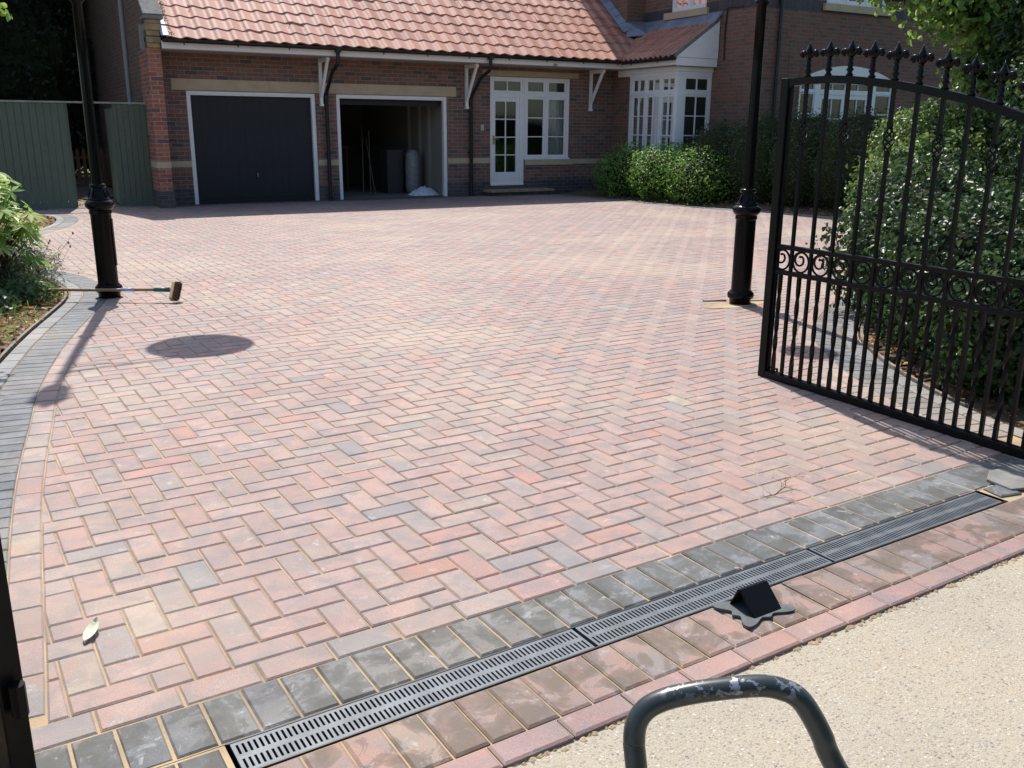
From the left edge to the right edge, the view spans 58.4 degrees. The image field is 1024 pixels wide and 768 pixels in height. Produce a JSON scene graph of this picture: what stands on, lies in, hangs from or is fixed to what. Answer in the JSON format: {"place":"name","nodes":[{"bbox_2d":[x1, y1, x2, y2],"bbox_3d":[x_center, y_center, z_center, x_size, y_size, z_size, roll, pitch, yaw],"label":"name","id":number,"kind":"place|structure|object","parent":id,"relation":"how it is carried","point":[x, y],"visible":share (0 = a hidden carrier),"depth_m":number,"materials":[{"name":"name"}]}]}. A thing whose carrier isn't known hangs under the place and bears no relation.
{"place":"outdoors","nodes":[
{"label":"outdoors","id":0,"kind":"place"},
{"bbox_2d":[17,182,148,209],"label":"gravel path","id":1,"kind":"structure","parent":0,"point":[83,191],"depth_m":20.17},
{"bbox_2d":[44,117,61,199],"bbox_3d":[-9.235,-4.557,18.419,0.080,1.600,4.100,-8,18,-29],"label":"fence","id":2,"kind":"object","parent":1,"relation":"on","point":[56,159],"visible":0.05,"depth_m":17.78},
{"bbox_2d":[72,148,112,186],"bbox_3d":[-9.520,-5.133,21.639,1.750,0.880,0.060,-8,18,-29],"label":"picket fence","id":3,"kind":"object","parent":1,"relation":"on","point":[83,157],"visible":0.3,"depth_m":21.43,"materials":[{"name":"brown wood"}]},
{"bbox_2d":[47,195,142,206],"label":"leaf litter","id":4,"kind":"object","parent":1,"relation":"on","point":[79,205],"visible":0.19,"depth_m":17.45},
{"bbox_2d":[76,206,133,208],"bbox_3d":[-7.381,-3.195,16.594,0.950,0.036,0.270,-8,18,-29],"label":"threshold","id":5,"kind":"object","parent":1,"relation":"on","point":[113,207],"visible":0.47,"depth_m":16.60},
{"bbox_2d":[408,186,439,195],"bbox_3d":[-1.922,-4.229,19.979,0.656,0.198,0.420,-8,18,-29],"label":"plastic sheet","id":6,"kind":"object","parent":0,"point":[422,191],"visible":1,"depth_m":19.85,"materials":[{"name":"white plastic"}]},
{"bbox_2d":[0,169,1023,767],"bbox_3d":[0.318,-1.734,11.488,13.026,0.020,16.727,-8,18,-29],"label":"driveway","id":7,"kind":"structure","parent":0,"point":[520,310],"depth_m":3.94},
{"bbox_2d":[0,2,12,20],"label":"tree","id":8,"kind":"object","parent":7,"relation":"on","point":[3,12],"visible":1,"depth_m":6.03,"materials":[{"name":"green plant"}]},
{"bbox_2d":[0,536,36,767],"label":"driveway gate","id":9,"kind":"structure","parent":7,"relation":"on","point":[16,747],"depth_m":1.85,"materials":[{"name":"black metal"}]},
{"bbox_2d":[0,281,67,363],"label":"timber edging","id":10,"kind":"object","parent":7,"relation":"on","point":[7,351],"visible":0.59,"depth_m":6.59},
{"bbox_2d":[0,216,68,353],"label":"planting bed","id":11,"kind":"object","parent":7,"relation":"on","point":[20,330],"visible":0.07,"depth_m":7.04,"materials":[{"name":"soil"}]},
{"bbox_2d":[0,197,23,233],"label":"aralia","id":12,"kind":"object","parent":11,"relation":"on","point":[14,215],"visible":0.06,"depth_m":8.50,"materials":[{"name":"green plant"}]},
{"bbox_2d":[0,172,54,282],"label":"aralia","id":13,"kind":"object","parent":11,"relation":"on","point":[30,230],"visible":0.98,"depth_m":7.59,"materials":[{"name":"green plant"}]},
{"bbox_2d":[0,277,63,315],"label":"ground cover plant","id":14,"kind":"object","parent":11,"relation":"on","point":[33,293],"visible":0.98,"depth_m":7.48,"materials":[{"name":"green plant"}]},
{"bbox_2d":[0,275,65,344],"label":"grass tufts","id":15,"kind":"object","parent":11,"relation":"on","point":[12,329],"visible":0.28,"depth_m":6.92,"materials":[{"name":"green plant"}]},
{"bbox_2d":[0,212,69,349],"bbox_3d":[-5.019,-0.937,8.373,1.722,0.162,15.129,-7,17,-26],"label":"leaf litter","id":16,"kind":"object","parent":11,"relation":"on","point":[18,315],"visible":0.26,"depth_m":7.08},
{"bbox_2d":[0,232,78,287],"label":"lavender","id":17,"kind":"object","parent":11,"relation":"on","point":[30,272],"visible":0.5,"depth_m":8.07,"materials":[{"name":"green plant"}]},
{"bbox_2d":[0,102,78,210],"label":"board fence","id":18,"kind":"object","parent":7,"relation":"on","point":[52,156],"visible":0.94,"depth_m":15.93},
{"bbox_2d":[0,100,144,103],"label":"top rail beam","id":19,"kind":"structure","parent":18,"relation":"on","point":[71,102],"depth_m":15.93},
{"bbox_2d":[0,0,98,185],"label":"tree","id":20,"kind":"object","parent":7,"relation":"on","point":[38,56],"visible":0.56,"depth_m":20.77,"materials":[{"name":"green plant"}]},
{"bbox_2d":[62,2,89,179],"bbox_3d":[-12.641,-10.410,24.698,5.291,9.976,4.353,-8,18,-29],"label":"tree","id":21,"kind":"object","parent":7,"relation":"on","point":[83,131],"visible":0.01,"depth_m":25.20,"materials":[{"name":"green plant"}]},
{"bbox_2d":[83,617,98,642],"bbox_3d":[-1.205,0.703,2.618,0.035,0.027,0.100,1,16,1],"label":"fallen leaf","id":22,"kind":"object","parent":7,"relation":"on","point":[90,630],"visible":1,"depth_m":2.62,"materials":[{"name":"beige plant"}]},
{"bbox_2d":[9,281,181,300],"bbox_3d":[-3.515,-0.763,7.570,1.528,0.158,0.158,0,16,-3],"label":"broom","id":23,"kind":"object","parent":7,"relation":"on","point":[175,290],"visible":1,"depth_m":7.59,"materials":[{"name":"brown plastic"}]},
{"bbox_2d":[69,0,122,298],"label":"lamp post","id":24,"kind":"object","parent":7,"relation":"on","point":[99,204],"visible":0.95,"depth_m":7.55,"materials":[{"name":"black metal"}]},
{"bbox_2d":[82,0,982,208],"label":"house","id":25,"kind":"structure","parent":7,"relation":"on","point":[252,101],"depth_m":19.12,"materials":[{"name":"red brick"}]},
{"bbox_2d":[104,104,153,205],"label":"garden gate","id":26,"kind":"structure","parent":25,"relation":"attached to","point":[116,154],"depth_m":16.68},
{"bbox_2d":[190,95,314,203],"bbox_3d":[-4.941,-4.504,17.610,2.272,1.964,0.077,-8,18,-29],"label":"garage door","id":27,"kind":"structure","parent":25,"relation":"in","point":[248,148],"depth_m":17.60,"materials":[{"name":"black metal"}]},
{"bbox_2d":[361,124,363,192],"bbox_3d":[-3.338,-5.040,20.456,0.016,1.496,0.554,-2,16,-8],"label":"rod","id":28,"kind":"object","parent":25,"relation":"on","point":[362,160],"visible":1,"depth_m":20.45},
{"bbox_2d":[368,131,370,192],"bbox_3d":[-3.188,-4.974,20.503,0.015,1.346,0.656,-2,16,-8],"label":"rod","id":29,"kind":"object","parent":25,"relation":"on","point":[369,164],"visible":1,"depth_m":20.49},
{"bbox_2d":[365,138,375,193],"bbox_3d":[-3.167,-4.889,20.479,0.016,1.198,0.718,-6,17,-22],"label":"rod","id":30,"kind":"object","parent":25,"relation":"on","point":[370,166],"visible":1,"depth_m":20.47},
{"bbox_2d":[339,99,438,106],"bbox_3d":[-2.987,-6.007,19.613,2.210,0.110,2.000,-8,18,-29],"label":"garage door","id":31,"kind":"structure","parent":25,"relation":"in","point":[342,101],"depth_m":18.76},
{"bbox_2d":[380,149,403,192],"bbox_3d":[-2.700,-4.791,20.598,0.380,0.938,0.410,-8,18,-29],"label":"storage cabinet","id":32,"kind":"object","parent":25,"relation":"on","point":[391,160],"visible":1,"depth_m":20.45,"materials":[{"name":"grey"}]},
{"bbox_2d":[405,149,419,192],"bbox_3d":[-2.211,-4.731,20.372,0.340,0.950,0.340,-8,18,-29],"label":"wrapped roll","id":33,"kind":"object","parent":25,"relation":"on","point":[412,166],"visible":0.87,"depth_m":20.24,"materials":[{"name":"plastic"}]},
{"bbox_2d":[490,76,523,185],"bbox_3d":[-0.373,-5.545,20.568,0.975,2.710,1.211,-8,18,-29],"label":"front door","id":34,"kind":"structure","parent":25,"relation":"in","point":[497,178],"depth_m":20.16,"materials":[{"name":"white paint"}]},
{"bbox_2d":[498,78,569,171],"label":"window","id":35,"kind":"structure","parent":25,"relation":"in","point":[546,115],"depth_m":20.78,"materials":[{"name":"white paint"}]},
{"bbox_2d":[627,75,706,154],"bbox_3d":[3.528,-5.805,20.427,1.140,2.165,1.680,-8,18,-29],"label":"bay window","id":36,"kind":"structure","parent":25,"relation":"in","point":[651,101],"depth_m":19.90,"materials":[{"name":"white paint"}]},
{"bbox_2d":[672,0,706,11],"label":"upper window","id":37,"kind":"structure","parent":25,"relation":"in","point":[678,5],"depth_m":20.07,"materials":[{"name":"white paint"}]},
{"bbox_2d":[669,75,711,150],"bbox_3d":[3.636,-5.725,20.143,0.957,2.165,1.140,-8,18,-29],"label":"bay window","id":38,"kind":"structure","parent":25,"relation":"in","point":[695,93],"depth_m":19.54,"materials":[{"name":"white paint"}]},
{"bbox_2d":[797,66,891,123],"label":"french window","id":39,"kind":"structure","parent":25,"relation":"in","point":[858,93],"depth_m":20.31,"materials":[{"name":"white paint"}]},
{"bbox_2d":[827,0,885,8],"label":"upper window","id":40,"kind":"structure","parent":25,"relation":"in","point":[864,3],"depth_m":19.56,"materials":[{"name":"white paint"}]},
{"bbox_2d":[226,490,1006,767],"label":"channel drain","id":41,"kind":"object","parent":7,"relation":"in","point":[415,697],"visible":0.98,"depth_m":2.59,"materials":[{"name":"grey metal"}]},
{"bbox_2d":[702,299,763,301],"bbox_3d":[1.899,-0.715,7.825,0.546,0.013,0.045,0,16,-3],"label":"timber strip","id":42,"kind":"object","parent":7,"relation":"on","point":[724,300],"visible":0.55,"depth_m":7.81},
{"bbox_2d":[704,301,763,307],"bbox_3d":[1.889,-0.672,7.683,0.720,0.001,0.256,-8,18,-29],"label":"sand patch","id":43,"kind":"object","parent":7,"relation":"on","point":[727,304],"visible":0.68,"depth_m":7.62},
{"bbox_2d":[727,0,768,304],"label":"lamp post","id":44,"kind":"object","parent":7,"relation":"on","point":[746,209],"visible":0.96,"depth_m":7.43,"materials":[{"name":"black metal"}]},
{"bbox_2d":[712,580,794,628],"bbox_3d":[0.736,0.650,2.780,0.212,0.072,0.164,-8,18,-29],"label":"gate stop","id":45,"kind":"object","parent":7,"relation":"on","point":[752,605],"visible":1,"depth_m":2.77,"materials":[{"name":"metal"}]},
{"bbox_2d":[515,554,1023,767],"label":"concrete apron","id":46,"kind":"object","parent":7,"relation":"on","point":[934,680],"depth_m":2.35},
{"bbox_2d":[623,674,848,767],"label":"sack truck","id":47,"kind":"object","parent":46,"relation":"on","point":[645,710],"visible":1,"depth_m":1.19,"materials":[{"name":"black metal"}]},
{"bbox_2d":[762,472,803,496],"bbox_3d":[1.074,0.393,3.626,0.175,0.115,0.098,5,16,16],"label":"dry root","id":48,"kind":"object","parent":7,"relation":"on","point":[783,485],"visible":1,"depth_m":3.63,"materials":[{"name":"brown plant"}]},
{"bbox_2d":[561,189,1023,429],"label":"planting bed","id":49,"kind":"object","parent":7,"relation":"on","point":[991,412],"visible":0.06,"depth_m":6.29,"materials":[{"name":"soil"}]},
{"bbox_2d":[584,137,738,204],"bbox_3d":[3.167,-4.473,19.090,2.063,1.324,4.437,-8,18,-29],"label":"bay shrub","id":50,"kind":"object","parent":49,"relation":"on","point":[671,174],"visible":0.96,"depth_m":18.46,"materials":[{"name":"green plant"}]},
{"bbox_2d":[784,44,808,121],"bbox_3d":[5.804,-5.332,18.758,0.972,3.103,0.713,-8,18,-29],"label":"climbing rose","id":51,"kind":"object","parent":49,"relation":"on","point":[795,96],"visible":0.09,"depth_m":18.73,"materials":[{"name":"green plant"}]},
{"bbox_2d":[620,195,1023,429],"bbox_3d":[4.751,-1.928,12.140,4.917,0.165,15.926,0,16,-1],"label":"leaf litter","id":52,"kind":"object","parent":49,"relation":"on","point":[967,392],"visible":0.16,"depth_m":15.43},
{"bbox_2d":[682,103,974,212],"bbox_3d":[5.701,-4.081,16.581,2.307,1.916,6.715,-8,18,-29],"label":"clipped hedge","id":53,"kind":"object","parent":49,"relation":"on","point":[719,137],"visible":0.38,"depth_m":16.60,"materials":[{"name":"green plant"}]},
{"bbox_2d":[868,314,944,388],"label":"clods","id":54,"kind":"object","parent":49,"relation":"on","point":[892,358],"visible":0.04,"depth_m":5.61,"materials":[{"name":"soil"}]},
{"bbox_2d":[805,137,1023,404],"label":"ivy bush","id":55,"kind":"object","parent":49,"relation":"on","point":[994,238],"visible":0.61,"depth_m":5.65,"materials":[{"name":"green plant"}]},
{"bbox_2d":[842,82,1023,212],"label":"holly bush","id":56,"kind":"object","parent":49,"relation":"on","point":[980,134],"visible":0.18,"depth_m":8.45,"materials":[{"name":"green plant"}]},
{"bbox_2d":[857,0,1023,107],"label":"tree","id":57,"kind":"object","parent":49,"relation":"on","point":[965,18],"visible":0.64,"depth_m":8.82,"materials":[{"name":"green plant"}]},
{"bbox_2d":[975,2,1023,119],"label":"tree","id":58,"kind":"object","parent":49,"relation":"on","point":[1001,64],"visible":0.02,"depth_m":8.84,"materials":[{"name":"green plant"}]},
{"bbox_2d":[986,0,1023,211],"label":"evergreen bush","id":59,"kind":"object","parent":49,"relation":"on","point":[1013,131],"visible":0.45,"depth_m":7.76,"materials":[{"name":"green plant"}]},
{"bbox_2d":[859,318,967,407],"bbox_3d":[4.205,-1.095,9.345,0.704,0.060,9.922,7,17,24],"label":"timber edging","id":60,"kind":"object","parent":7,"relation":"on","point":[880,357],"visible":0.14,"depth_m":5.55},
{"bbox_2d":[986,464,1023,490],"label":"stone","id":61,"kind":"object","parent":7,"relation":"on","point":[1010,478],"visible":1,"depth_m":3.83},
{"bbox_3d":[2.509,-0.444,3.666,0.116,1.830,0.116,-8,18,-29],"label":"gate post","id":62,"kind":"object","parent":7,"relation":"on","visible":0},
{"bbox_2d":[758,40,1023,458],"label":"driveway gate","id":63,"kind":"structure","parent":62,"relation":"attached to","point":[775,272],"depth_m":4.55,"materials":[{"name":"black metal"}]},
{"bbox_2d":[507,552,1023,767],"bbox_3d":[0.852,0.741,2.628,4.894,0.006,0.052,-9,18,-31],"label":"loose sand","id":64,"kind":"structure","parent":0,"point":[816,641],"depth_m":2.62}
]}

